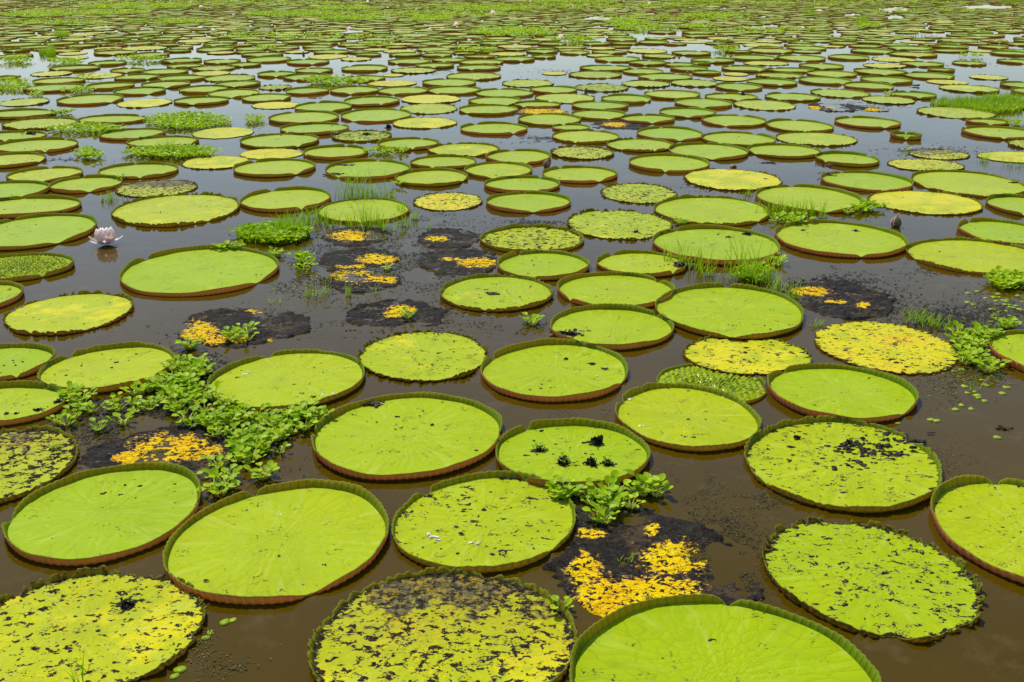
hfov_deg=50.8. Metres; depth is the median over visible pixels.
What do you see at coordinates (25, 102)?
lily pad
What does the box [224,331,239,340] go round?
water hyacinth
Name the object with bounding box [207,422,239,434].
water hyacinth
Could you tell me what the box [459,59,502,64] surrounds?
lily pad
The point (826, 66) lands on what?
lily pad
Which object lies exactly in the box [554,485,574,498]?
water hyacinth
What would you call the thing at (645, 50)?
lily pad
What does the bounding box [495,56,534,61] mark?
lily pad
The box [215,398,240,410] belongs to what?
water hyacinth
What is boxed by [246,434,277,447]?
water hyacinth
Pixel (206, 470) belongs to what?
water hyacinth
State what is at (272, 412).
water hyacinth
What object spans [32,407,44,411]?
dead plant clump
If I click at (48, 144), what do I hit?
lily pad
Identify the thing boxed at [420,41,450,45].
lily pad
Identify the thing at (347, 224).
grass tuft
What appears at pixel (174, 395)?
water hyacinth
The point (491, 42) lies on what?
lily pad
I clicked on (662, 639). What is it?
lily pad
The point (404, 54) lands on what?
lily pad
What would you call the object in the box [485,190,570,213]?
lily pad
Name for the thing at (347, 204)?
lily pad
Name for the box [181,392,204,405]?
water hyacinth
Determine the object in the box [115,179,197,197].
lily pad
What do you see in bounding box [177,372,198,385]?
water hyacinth
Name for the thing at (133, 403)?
water hyacinth
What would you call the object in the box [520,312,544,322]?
water hyacinth
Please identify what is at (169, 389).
water hyacinth
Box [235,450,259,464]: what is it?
water hyacinth
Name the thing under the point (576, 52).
lily pad
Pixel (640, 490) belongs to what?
water hyacinth
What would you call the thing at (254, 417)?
water hyacinth
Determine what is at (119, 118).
lily pad
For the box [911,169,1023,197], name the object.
lily pad
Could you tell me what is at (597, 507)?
water hyacinth
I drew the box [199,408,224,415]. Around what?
water hyacinth
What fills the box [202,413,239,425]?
water hyacinth
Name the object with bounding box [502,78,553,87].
lily pad
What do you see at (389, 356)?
lily pad
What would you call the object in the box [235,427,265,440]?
water hyacinth
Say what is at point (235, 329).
water hyacinth
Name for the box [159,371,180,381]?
water hyacinth
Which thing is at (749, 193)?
grass tuft
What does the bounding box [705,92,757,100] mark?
lily pad
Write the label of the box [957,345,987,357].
water hyacinth
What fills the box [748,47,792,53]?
lily pad
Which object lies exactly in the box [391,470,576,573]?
lily pad
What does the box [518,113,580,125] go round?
lily pad
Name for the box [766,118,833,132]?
lily pad
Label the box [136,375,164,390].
water hyacinth
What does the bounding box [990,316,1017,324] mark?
water hyacinth
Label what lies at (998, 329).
water hyacinth
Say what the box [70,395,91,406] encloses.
water hyacinth
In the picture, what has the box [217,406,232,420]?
water hyacinth
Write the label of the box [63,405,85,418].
water hyacinth
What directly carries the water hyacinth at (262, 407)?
on the pond water
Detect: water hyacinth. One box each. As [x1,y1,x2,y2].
[45,409,70,424]
[53,412,81,426]
[55,385,79,398]
[61,381,84,396]
[63,389,87,402]
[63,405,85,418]
[67,388,96,400]
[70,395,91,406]
[71,386,97,401]
[72,402,92,411]
[82,401,104,413]
[89,417,111,430]
[103,400,117,410]
[104,395,119,404]
[105,399,130,411]
[106,409,134,425]
[109,392,125,402]
[119,380,145,395]
[125,396,143,405]
[127,402,141,412]
[132,383,150,394]
[133,395,160,406]
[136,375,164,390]
[139,382,154,392]
[139,399,159,410]
[140,395,163,406]
[148,376,174,389]
[149,380,176,391]
[151,376,172,389]
[152,389,170,399]
[158,384,188,399]
[159,359,185,371]
[159,365,176,375]
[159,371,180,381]
[159,390,183,398]
[159,394,193,410]
[163,393,188,408]
[164,354,186,366]
[167,366,196,378]
[168,388,190,399]
[170,376,200,390]
[170,388,196,398]
[170,404,192,414]
[172,405,198,422]
[174,385,191,392]
[175,334,202,347]
[175,337,205,349]
[175,354,192,363]
[176,356,194,367]
[176,411,204,426]
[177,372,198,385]
[180,336,197,349]
[180,357,206,368]
[181,366,198,380]
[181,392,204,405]
[182,378,204,392]
[187,390,211,398]
[188,373,199,383]
[189,362,213,371]
[189,394,208,403]
[190,381,213,391]
[190,414,208,425]
[191,383,210,391]
[192,362,215,375]
[193,359,212,375]
[194,399,216,413]
[194,415,212,423]
[195,381,220,398]
[197,461,222,476]
[197,467,223,490]
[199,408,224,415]
[200,455,232,469]
[201,414,215,425]
[201,418,221,430]
[201,468,225,478]
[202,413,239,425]
[203,474,236,494]
[204,390,224,401]
[204,425,224,437]
[205,406,224,418]
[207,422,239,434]
[208,480,238,497]
[209,464,239,482]
[213,393,237,406]
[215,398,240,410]
[216,411,240,426]
[217,399,243,406]
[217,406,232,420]
[217,411,251,421]
[217,465,242,480]
[218,445,250,462]
[220,326,243,339]
[221,326,239,335]
[221,474,239,489]
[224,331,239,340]
[224,423,255,435]
[224,435,248,450]
[225,402,248,415]
[225,406,244,415]
[225,434,239,441]
[226,431,245,439]
[227,404,253,420]
[227,439,248,452]
[227,444,252,459]
[229,431,241,441]
[229,437,254,445]
[230,409,254,422]
[231,440,244,456]
[232,321,259,333]
[233,442,266,461]
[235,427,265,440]
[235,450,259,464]
[239,432,267,443]
[242,425,259,433]
[243,332,259,340]
[243,421,262,433]
[243,442,268,456]
[243,463,279,480]
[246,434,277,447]
[247,412,278,422]
[247,437,276,451]
[247,460,275,478]
[248,404,268,415]
[249,415,266,426]
[251,430,272,443]
[255,410,275,424]
[255,462,274,474]
[260,422,276,430]
[263,424,290,440]
[264,403,283,413]
[264,414,287,428]
[266,419,290,435]
[268,417,286,427]
[268,441,290,453]
[269,425,292,439]
[271,409,292,423]
[275,405,297,415]
[276,418,297,428]
[280,422,303,434]
[282,403,308,420]
[283,413,302,423]
[288,417,317,430]
[291,400,307,413]
[292,406,316,419]
[293,413,320,429]
[294,406,323,416]
[295,401,318,406]
[300,405,326,422]
[301,407,334,419]
[311,409,328,417]
[380,263,393,270]
[397,307,413,318]
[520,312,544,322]
[523,314,541,325]
[545,475,569,489]
[546,477,578,493]
[548,479,572,496]
[550,477,574,496]
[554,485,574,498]
[557,477,584,497]
[564,485,588,496]
[575,477,594,497]
[580,494,597,504]
[582,501,618,522]
[586,477,617,492]
[586,485,618,498]
[587,470,618,491]
[589,498,620,515]
[590,487,624,503]
[590,491,627,506]
[596,494,623,511]
[596,509,615,524]
[599,492,633,508]
[601,475,621,496]
[604,481,624,491]
[609,477,631,494]
[620,492,645,508]
[625,474,653,493]
[626,469,664,484]
[631,474,665,489]
[632,484,650,496]
[633,475,667,493]
[637,472,660,482]
[639,480,668,493]
[643,477,672,496]
[670,216,687,223]
[769,257,787,265]
[770,254,786,262]
[944,333,970,343]
[946,323,966,336]
[950,335,970,346]
[950,340,976,350]
[951,343,983,357]
[951,350,978,364]
[953,320,969,332]
[953,337,978,344]
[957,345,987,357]
[962,351,993,364]
[964,350,990,358]
[967,324,984,337]
[971,335,992,345]
[972,321,988,334]
[972,356,995,369]
[974,338,988,347]
[976,363,995,372]
[979,356,1004,372]
[984,325,1002,335]
[984,357,1006,365]
[986,357,1010,366]
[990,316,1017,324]
[998,321,1013,328]
[1001,317,1021,328]
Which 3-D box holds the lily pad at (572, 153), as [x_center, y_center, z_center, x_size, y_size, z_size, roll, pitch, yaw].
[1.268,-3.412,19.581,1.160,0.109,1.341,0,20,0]
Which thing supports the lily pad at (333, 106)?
on the pond water
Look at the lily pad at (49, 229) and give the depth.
14.22 m
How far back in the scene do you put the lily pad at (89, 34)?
46.44 m
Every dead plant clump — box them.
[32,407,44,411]
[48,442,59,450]
[53,398,62,403]
[111,595,144,610]
[322,172,344,175]
[333,164,354,166]
[362,400,384,407]
[478,292,499,294]
[531,441,546,452]
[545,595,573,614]
[549,328,590,337]
[556,452,574,467]
[579,456,596,466]
[585,434,603,445]
[599,455,616,467]
[673,261,696,268]
[793,435,800,439]
[874,442,892,448]
[889,452,908,457]
[996,425,1013,432]
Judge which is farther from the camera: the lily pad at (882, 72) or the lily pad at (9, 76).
the lily pad at (882, 72)
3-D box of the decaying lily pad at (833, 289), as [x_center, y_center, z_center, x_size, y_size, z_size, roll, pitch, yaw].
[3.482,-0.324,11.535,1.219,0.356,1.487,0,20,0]
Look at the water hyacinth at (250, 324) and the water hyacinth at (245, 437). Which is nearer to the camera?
the water hyacinth at (245, 437)
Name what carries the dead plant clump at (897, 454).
on the lily pad at (886, 486)
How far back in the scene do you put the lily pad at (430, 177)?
17.46 m
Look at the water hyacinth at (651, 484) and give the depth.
7.34 m
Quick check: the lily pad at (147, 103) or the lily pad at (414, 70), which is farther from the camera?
the lily pad at (414, 70)
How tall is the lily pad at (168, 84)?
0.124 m
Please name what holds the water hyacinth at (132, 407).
on the pond water
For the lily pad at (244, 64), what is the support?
on the pond water
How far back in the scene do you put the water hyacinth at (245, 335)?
10.24 m
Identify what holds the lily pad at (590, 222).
on the pond water
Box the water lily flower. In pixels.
[89,227,122,244]
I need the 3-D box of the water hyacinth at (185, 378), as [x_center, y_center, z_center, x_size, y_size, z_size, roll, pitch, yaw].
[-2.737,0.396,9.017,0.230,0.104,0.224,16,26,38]
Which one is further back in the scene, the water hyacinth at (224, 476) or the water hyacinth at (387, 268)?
the water hyacinth at (387, 268)
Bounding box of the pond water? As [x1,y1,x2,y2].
[0,0,1023,681]
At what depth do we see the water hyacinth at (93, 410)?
8.64 m
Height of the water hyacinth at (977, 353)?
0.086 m
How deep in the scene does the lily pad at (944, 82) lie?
29.85 m
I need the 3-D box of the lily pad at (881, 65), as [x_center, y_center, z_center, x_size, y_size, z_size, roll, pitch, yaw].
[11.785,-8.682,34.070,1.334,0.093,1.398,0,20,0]
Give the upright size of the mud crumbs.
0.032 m
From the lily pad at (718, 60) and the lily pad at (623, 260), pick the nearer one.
the lily pad at (623, 260)
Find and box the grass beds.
[38,0,1023,243]
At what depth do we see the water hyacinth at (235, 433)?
8.12 m
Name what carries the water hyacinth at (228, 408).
on the pond water
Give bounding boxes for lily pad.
[0,42,40,46]
[0,53,32,57]
[0,75,20,78]
[0,98,49,106]
[0,108,55,119]
[0,130,46,141]
[0,136,77,152]
[0,151,45,168]
[0,180,49,199]
[0,194,81,218]
[0,213,96,250]
[0,252,73,281]
[0,280,23,307]
[0,342,55,380]
[0,380,64,426]
[0,425,78,503]
[0,565,205,681]
[1,116,77,129]
[1,462,200,566]
[2,48,29,52]
[2,290,133,335]
[5,165,82,182]
[19,44,52,49]
[22,83,83,92]
[30,71,72,76]
[32,77,85,83]
[37,341,174,393]
[41,48,79,52]
[43,41,78,45]
[48,174,122,193]
[49,64,99,71]
[56,93,123,105]
[64,43,97,47]
[69,33,94,35]
[77,113,146,124]
[80,72,121,78]
[86,81,134,89]
[88,59,126,65]
[93,49,136,55]
[98,127,165,140]
[98,161,177,179]
[100,37,130,40]
[110,67,144,73]
[110,191,239,227]
[113,86,165,95]
[114,73,158,80]
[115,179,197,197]
[116,98,171,107]
[119,244,278,296]
[122,41,155,45]
[122,45,167,50]
[126,135,198,147]
[127,30,161,33]
[131,52,169,57]
[137,36,159,39]
[141,68,188,74]
[141,80,189,88]
[150,37,178,40]
[158,74,204,80]
[160,57,201,63]
[162,478,388,604]
[167,63,203,68]
[169,46,193,48]
[173,95,228,105]
[177,39,212,42]
[178,84,227,93]
[182,155,247,169]
[191,65,234,70]
[192,70,229,75]
[192,127,253,138]
[195,30,218,32]
[196,46,233,51]
[202,42,232,46]
[203,59,240,63]
[204,73,254,81]
[207,349,364,411]
[208,88,258,97]
[215,34,246,37]
[215,80,260,87]
[228,62,260,66]
[229,36,262,40]
[233,158,315,177]
[239,132,318,148]
[239,186,330,212]
[240,148,302,158]
[241,51,282,56]
[241,93,290,102]
[244,39,276,43]
[246,56,290,62]
[251,102,298,108]
[257,70,295,77]
[258,84,291,89]
[268,110,338,124]
[273,27,307,31]
[280,121,348,134]
[282,39,321,43]
[283,73,327,80]
[285,86,328,94]
[286,58,329,64]
[294,100,351,111]
[295,67,332,73]
[303,143,367,159]
[307,566,579,681]
[309,54,347,58]
[310,41,337,44]
[311,391,502,481]
[313,49,349,54]
[317,197,409,223]
[325,158,410,179]
[329,85,378,94]
[331,129,391,141]
[340,57,370,60]
[340,108,411,122]
[341,64,387,71]
[343,95,399,106]
[346,75,385,81]
[357,329,488,382]
[363,36,395,40]
[368,80,416,86]
[377,137,438,150]
[378,85,427,94]
[383,49,415,52]
[388,58,430,64]
[389,52,421,56]
[391,67,435,73]
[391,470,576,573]
[392,117,456,128]
[395,33,429,36]
[395,167,467,186]
[400,102,457,113]
[401,94,460,103]
[410,154,475,168]
[413,192,482,210]
[415,62,453,68]
[416,46,450,51]
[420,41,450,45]
[422,52,451,57]
[422,78,475,86]
[427,85,481,94]
[427,142,499,156]
[431,57,465,62]
[439,273,553,312]
[446,71,500,80]
[457,64,500,70]
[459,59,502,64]
[459,103,517,115]
[460,121,527,134]
[464,161,532,178]
[468,96,520,105]
[476,88,533,97]
[479,40,512,45]
[479,223,583,252]
[480,338,627,402]
[484,175,559,193]
[485,148,551,164]
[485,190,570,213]
[488,52,527,55]
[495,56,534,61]
[495,417,650,490]
[497,44,532,47]
[497,249,589,280]
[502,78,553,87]
[514,100,560,108]
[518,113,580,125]
[526,48,557,53]
[529,85,576,93]
[535,93,594,103]
[542,165,617,183]
[550,145,613,159]
[550,303,674,350]
[552,123,589,130]
[552,129,619,143]
[557,271,675,307]
[560,50,589,54]
[567,208,672,240]
[568,70,621,78]
[569,593,881,681]
[571,100,628,110]
[571,109,625,119]
[575,83,628,91]
[579,65,630,71]
[583,41,610,45]
[595,55,639,62]
[596,249,686,277]
[600,182,677,203]
[601,93,650,103]
[606,37,636,40]
[606,137,673,152]
[615,382,761,451]
[620,113,674,123]
[621,79,669,87]
[622,67,662,74]
[627,48,666,53]
[629,59,665,65]
[629,153,709,172]
[636,125,703,141]
[637,40,668,44]
[638,72,692,80]
[642,53,675,58]
[644,90,700,99]
[652,224,779,265]
[654,194,770,225]
[655,282,803,339]
[656,363,765,403]
[659,107,716,118]
[664,62,695,66]
[668,142,748,160]
[670,65,707,71]
[671,50,710,55]
[671,79,716,86]
[674,97,731,108]
[682,30,714,34]
[682,335,812,375]
[683,168,782,191]
[691,57,734,63]
[691,61,710,64]
[692,69,721,75]
[701,114,766,126]
[701,131,775,146]
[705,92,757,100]
[707,37,733,39]
[713,77,746,81]
[715,82,762,90]
[721,65,767,72]
[729,54,776,60]
[733,99,795,110]
[738,34,766,37]
[742,43,781,46]
[743,60,788,65]
[744,415,942,513]
[746,77,797,86]
[747,142,821,158]
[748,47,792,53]
[755,184,861,213]
[756,72,802,78]
[761,516,985,642]
[765,92,820,101]
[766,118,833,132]
[767,67,814,72]
[767,363,918,423]
[774,219,908,258]
[776,54,825,61]
[776,131,857,146]
[786,45,826,50]
[796,33,833,37]
[798,76,851,84]
[799,63,843,69]
[806,70,856,77]
[810,88,870,97]
[814,321,958,375]
[816,150,879,166]
[821,170,913,192]
[828,54,869,60]
[834,115,901,128]
[844,81,893,90]
[850,48,892,53]
[853,68,906,75]
[854,39,892,44]
[860,75,912,83]
[862,96,914,104]
[863,63,906,68]
[867,190,983,215]
[872,57,916,61]
[887,45,931,50]
[887,158,964,170]
[889,51,937,57]
[890,90,936,98]
[890,130,922,140]
[900,61,944,66]
[902,28,929,29]
[903,71,954,79]
[905,237,1023,275]
[908,148,969,159]
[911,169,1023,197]
[917,106,996,118]
[926,80,968,84]
[930,474,1023,585]
[931,44,968,48]
[938,38,978,42]
[939,83,999,92]
[952,60,986,65]
[957,217,1023,245]
[961,125,1023,139]
[966,117,1008,125]
[967,33,1004,37]
[969,74,1008,79]
[977,151,1023,162]
[978,45,1008,48]
[986,193,1023,216]
[988,329,1023,372]
[990,50,1023,55]
[997,58,1023,63]
[1000,81,1023,87]
[1008,138,1023,148]
[1011,87,1023,93]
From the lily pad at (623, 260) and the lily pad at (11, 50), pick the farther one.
the lily pad at (11, 50)
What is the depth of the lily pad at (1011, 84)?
29.41 m
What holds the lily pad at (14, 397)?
on the pond water
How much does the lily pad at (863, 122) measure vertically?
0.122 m
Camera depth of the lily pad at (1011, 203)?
15.68 m
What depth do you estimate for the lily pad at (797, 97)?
26.85 m
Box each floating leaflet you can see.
[170,673,178,678]
[173,666,185,672]
[201,635,210,639]
[219,618,229,625]
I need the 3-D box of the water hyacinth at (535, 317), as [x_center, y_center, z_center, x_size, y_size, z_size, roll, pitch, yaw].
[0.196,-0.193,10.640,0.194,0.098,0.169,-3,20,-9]
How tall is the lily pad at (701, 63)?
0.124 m
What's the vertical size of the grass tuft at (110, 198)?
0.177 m
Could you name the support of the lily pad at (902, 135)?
on the pond water
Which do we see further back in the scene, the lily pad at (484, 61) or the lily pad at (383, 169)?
the lily pad at (484, 61)
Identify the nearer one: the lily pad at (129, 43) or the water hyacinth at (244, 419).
the water hyacinth at (244, 419)
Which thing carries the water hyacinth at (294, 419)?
on the pond water
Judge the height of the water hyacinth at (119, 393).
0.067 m
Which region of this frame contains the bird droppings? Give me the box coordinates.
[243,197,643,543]
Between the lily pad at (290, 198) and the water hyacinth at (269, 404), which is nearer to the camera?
the water hyacinth at (269, 404)
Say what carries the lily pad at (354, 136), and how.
on the pond water
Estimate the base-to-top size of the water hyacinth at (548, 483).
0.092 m
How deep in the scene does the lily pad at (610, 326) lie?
10.60 m
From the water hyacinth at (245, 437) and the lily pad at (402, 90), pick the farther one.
the lily pad at (402, 90)
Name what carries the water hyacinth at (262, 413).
on the pond water
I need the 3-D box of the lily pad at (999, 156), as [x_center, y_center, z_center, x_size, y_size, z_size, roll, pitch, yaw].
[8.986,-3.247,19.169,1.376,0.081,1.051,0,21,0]
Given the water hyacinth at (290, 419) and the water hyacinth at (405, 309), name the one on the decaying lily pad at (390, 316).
the water hyacinth at (405, 309)
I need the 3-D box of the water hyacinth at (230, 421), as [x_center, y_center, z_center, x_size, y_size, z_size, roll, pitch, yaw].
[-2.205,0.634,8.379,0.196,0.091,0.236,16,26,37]
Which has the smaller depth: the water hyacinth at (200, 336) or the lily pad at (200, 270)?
the water hyacinth at (200, 336)
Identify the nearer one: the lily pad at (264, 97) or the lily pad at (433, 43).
the lily pad at (264, 97)
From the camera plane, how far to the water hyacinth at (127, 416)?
8.43 m
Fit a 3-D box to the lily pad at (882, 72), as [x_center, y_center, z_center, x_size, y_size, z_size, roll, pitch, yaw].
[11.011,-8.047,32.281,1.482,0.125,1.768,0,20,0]
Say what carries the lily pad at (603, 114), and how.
on the pond water
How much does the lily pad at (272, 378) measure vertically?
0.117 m
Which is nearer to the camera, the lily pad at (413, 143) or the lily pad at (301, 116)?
the lily pad at (413, 143)
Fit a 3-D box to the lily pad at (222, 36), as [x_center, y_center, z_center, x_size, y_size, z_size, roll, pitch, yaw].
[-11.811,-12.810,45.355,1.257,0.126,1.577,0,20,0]
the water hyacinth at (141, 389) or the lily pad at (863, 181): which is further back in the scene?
the lily pad at (863, 181)
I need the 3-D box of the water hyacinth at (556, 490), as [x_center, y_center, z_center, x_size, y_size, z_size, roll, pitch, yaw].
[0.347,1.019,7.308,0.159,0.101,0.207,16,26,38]
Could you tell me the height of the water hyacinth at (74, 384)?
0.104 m
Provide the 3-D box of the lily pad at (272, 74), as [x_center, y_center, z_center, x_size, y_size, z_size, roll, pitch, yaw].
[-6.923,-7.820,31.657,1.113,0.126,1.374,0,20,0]
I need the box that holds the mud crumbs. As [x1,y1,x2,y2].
[0,98,1021,680]
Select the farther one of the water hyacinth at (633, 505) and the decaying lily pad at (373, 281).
the decaying lily pad at (373, 281)
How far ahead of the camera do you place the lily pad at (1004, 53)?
38.08 m
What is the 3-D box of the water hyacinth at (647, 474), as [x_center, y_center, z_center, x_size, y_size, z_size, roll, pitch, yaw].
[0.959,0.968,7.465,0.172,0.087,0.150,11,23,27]
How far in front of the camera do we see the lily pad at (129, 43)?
42.05 m
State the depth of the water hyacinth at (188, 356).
9.68 m
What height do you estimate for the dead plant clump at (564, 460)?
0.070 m
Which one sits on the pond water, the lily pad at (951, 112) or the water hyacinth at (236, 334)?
the lily pad at (951, 112)
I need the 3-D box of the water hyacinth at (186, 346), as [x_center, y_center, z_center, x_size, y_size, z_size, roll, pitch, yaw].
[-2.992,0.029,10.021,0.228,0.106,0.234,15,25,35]
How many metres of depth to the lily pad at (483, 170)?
18.08 m
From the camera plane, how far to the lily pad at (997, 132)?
21.73 m
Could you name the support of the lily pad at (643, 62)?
on the pond water
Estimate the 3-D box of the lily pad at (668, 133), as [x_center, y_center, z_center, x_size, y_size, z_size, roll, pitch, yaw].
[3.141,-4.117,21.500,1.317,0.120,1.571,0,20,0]
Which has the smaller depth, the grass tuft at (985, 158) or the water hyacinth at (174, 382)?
the water hyacinth at (174, 382)
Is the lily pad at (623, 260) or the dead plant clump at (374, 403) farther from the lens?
the lily pad at (623, 260)
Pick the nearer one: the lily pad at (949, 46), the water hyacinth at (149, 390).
the water hyacinth at (149, 390)
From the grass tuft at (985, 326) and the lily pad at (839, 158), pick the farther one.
the lily pad at (839, 158)
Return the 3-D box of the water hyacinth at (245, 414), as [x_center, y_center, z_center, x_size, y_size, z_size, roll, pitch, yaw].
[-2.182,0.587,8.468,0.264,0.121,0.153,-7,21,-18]
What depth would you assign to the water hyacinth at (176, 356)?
9.62 m
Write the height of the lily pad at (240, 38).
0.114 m
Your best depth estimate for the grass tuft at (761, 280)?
11.95 m
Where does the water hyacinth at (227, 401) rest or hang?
on the pond water
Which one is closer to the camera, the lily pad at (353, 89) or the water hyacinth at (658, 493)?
the water hyacinth at (658, 493)
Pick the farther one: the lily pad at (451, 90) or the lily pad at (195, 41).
the lily pad at (195, 41)
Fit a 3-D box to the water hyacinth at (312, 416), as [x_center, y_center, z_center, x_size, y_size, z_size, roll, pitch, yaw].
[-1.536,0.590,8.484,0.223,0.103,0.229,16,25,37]
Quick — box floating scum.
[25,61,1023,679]
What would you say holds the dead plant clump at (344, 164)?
on the lily pad at (383, 169)
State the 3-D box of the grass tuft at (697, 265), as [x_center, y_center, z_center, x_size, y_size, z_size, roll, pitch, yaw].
[2.131,-0.985,12.501,0.542,0.334,0.498,11,23,29]
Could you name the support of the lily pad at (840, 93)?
on the pond water
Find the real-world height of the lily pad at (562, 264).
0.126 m
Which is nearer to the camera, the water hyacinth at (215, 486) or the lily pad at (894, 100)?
the water hyacinth at (215, 486)
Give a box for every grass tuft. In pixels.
[64,648,85,681]
[100,189,129,201]
[156,137,175,149]
[290,204,324,219]
[297,202,344,225]
[303,282,322,297]
[320,168,376,200]
[320,280,330,294]
[322,216,337,226]
[337,214,351,227]
[340,203,378,233]
[345,281,351,295]
[360,182,392,198]
[365,205,397,228]
[379,216,399,232]
[384,185,395,198]
[394,210,413,225]
[409,210,421,220]
[663,243,679,261]
[671,236,700,261]
[673,240,716,271]
[694,251,722,277]
[714,235,790,282]
[719,256,758,281]
[738,258,776,284]
[739,188,754,194]
[755,195,785,212]
[766,268,794,294]
[776,194,793,214]
[785,195,810,215]
[785,280,808,298]
[796,199,816,216]
[812,198,828,218]
[900,302,930,322]
[907,308,941,324]
[917,312,950,327]
[933,314,959,329]
[969,375,991,389]
[972,316,996,335]
[977,152,995,160]
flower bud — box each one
[543,159,549,167]
[891,215,901,227]
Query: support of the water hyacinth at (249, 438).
on the pond water
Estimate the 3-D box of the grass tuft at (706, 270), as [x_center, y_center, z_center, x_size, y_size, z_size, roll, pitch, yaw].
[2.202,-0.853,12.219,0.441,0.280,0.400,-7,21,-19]
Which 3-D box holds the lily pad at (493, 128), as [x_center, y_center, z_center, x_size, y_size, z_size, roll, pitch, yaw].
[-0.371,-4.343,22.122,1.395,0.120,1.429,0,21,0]
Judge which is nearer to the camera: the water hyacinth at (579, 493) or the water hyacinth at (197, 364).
the water hyacinth at (579, 493)
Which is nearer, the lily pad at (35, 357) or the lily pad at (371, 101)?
the lily pad at (35, 357)
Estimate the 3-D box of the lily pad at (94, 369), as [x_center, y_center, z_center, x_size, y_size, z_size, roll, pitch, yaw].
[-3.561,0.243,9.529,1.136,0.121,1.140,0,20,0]
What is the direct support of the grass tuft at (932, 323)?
on the pond water
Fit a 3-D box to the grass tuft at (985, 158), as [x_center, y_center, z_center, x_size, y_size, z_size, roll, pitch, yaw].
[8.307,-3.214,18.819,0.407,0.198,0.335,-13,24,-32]
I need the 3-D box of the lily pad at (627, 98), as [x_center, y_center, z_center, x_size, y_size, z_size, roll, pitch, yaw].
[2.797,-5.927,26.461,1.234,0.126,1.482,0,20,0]
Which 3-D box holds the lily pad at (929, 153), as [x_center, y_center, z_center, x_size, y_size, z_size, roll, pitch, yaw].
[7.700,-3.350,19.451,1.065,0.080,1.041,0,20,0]
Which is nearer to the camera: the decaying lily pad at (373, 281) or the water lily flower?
the decaying lily pad at (373, 281)
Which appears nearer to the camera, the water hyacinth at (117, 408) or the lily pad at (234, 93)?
the water hyacinth at (117, 408)
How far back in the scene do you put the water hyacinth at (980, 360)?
9.52 m
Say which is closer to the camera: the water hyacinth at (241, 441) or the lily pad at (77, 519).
the lily pad at (77, 519)
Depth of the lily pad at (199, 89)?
28.43 m
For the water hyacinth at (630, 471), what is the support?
on the pond water
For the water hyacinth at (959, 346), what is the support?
on the pond water
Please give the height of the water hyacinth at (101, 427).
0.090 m
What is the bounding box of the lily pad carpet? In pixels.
[0,0,1023,76]
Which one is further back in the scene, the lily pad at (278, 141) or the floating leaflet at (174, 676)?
the lily pad at (278, 141)
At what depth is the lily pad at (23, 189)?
16.64 m
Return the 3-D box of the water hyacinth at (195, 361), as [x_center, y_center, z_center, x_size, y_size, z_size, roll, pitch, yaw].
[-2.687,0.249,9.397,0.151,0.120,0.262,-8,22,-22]
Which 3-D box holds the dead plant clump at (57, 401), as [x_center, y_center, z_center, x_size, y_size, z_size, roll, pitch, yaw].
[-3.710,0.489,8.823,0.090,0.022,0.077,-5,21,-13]
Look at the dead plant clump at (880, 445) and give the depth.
8.04 m
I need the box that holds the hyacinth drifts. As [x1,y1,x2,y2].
[0,0,1023,288]
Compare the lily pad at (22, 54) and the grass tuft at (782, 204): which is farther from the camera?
the lily pad at (22, 54)
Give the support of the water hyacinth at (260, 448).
on the pond water
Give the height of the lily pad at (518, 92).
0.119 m
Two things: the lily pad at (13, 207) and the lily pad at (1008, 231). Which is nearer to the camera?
the lily pad at (1008, 231)
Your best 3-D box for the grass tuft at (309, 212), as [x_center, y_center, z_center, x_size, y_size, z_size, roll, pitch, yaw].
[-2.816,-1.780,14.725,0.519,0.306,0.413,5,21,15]
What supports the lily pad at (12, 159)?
on the pond water
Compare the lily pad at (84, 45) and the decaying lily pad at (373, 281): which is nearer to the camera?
the decaying lily pad at (373, 281)
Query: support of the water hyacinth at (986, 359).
on the pond water
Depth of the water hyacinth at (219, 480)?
7.52 m
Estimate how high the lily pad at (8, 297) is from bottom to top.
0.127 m
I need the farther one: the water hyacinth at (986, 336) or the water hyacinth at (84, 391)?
the water hyacinth at (986, 336)
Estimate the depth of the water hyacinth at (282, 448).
7.96 m
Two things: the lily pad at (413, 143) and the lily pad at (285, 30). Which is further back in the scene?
the lily pad at (285, 30)
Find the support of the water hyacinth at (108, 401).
on the pond water
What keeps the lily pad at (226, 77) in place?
on the pond water
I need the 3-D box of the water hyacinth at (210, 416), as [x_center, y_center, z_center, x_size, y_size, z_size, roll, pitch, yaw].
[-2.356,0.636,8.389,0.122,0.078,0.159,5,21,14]
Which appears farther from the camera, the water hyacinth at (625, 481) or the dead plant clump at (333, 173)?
the dead plant clump at (333, 173)
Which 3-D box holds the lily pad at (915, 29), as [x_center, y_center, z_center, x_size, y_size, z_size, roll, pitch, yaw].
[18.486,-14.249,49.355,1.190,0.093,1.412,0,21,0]
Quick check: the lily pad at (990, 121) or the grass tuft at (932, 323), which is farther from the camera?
the lily pad at (990, 121)
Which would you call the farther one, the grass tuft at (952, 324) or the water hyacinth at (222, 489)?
the grass tuft at (952, 324)

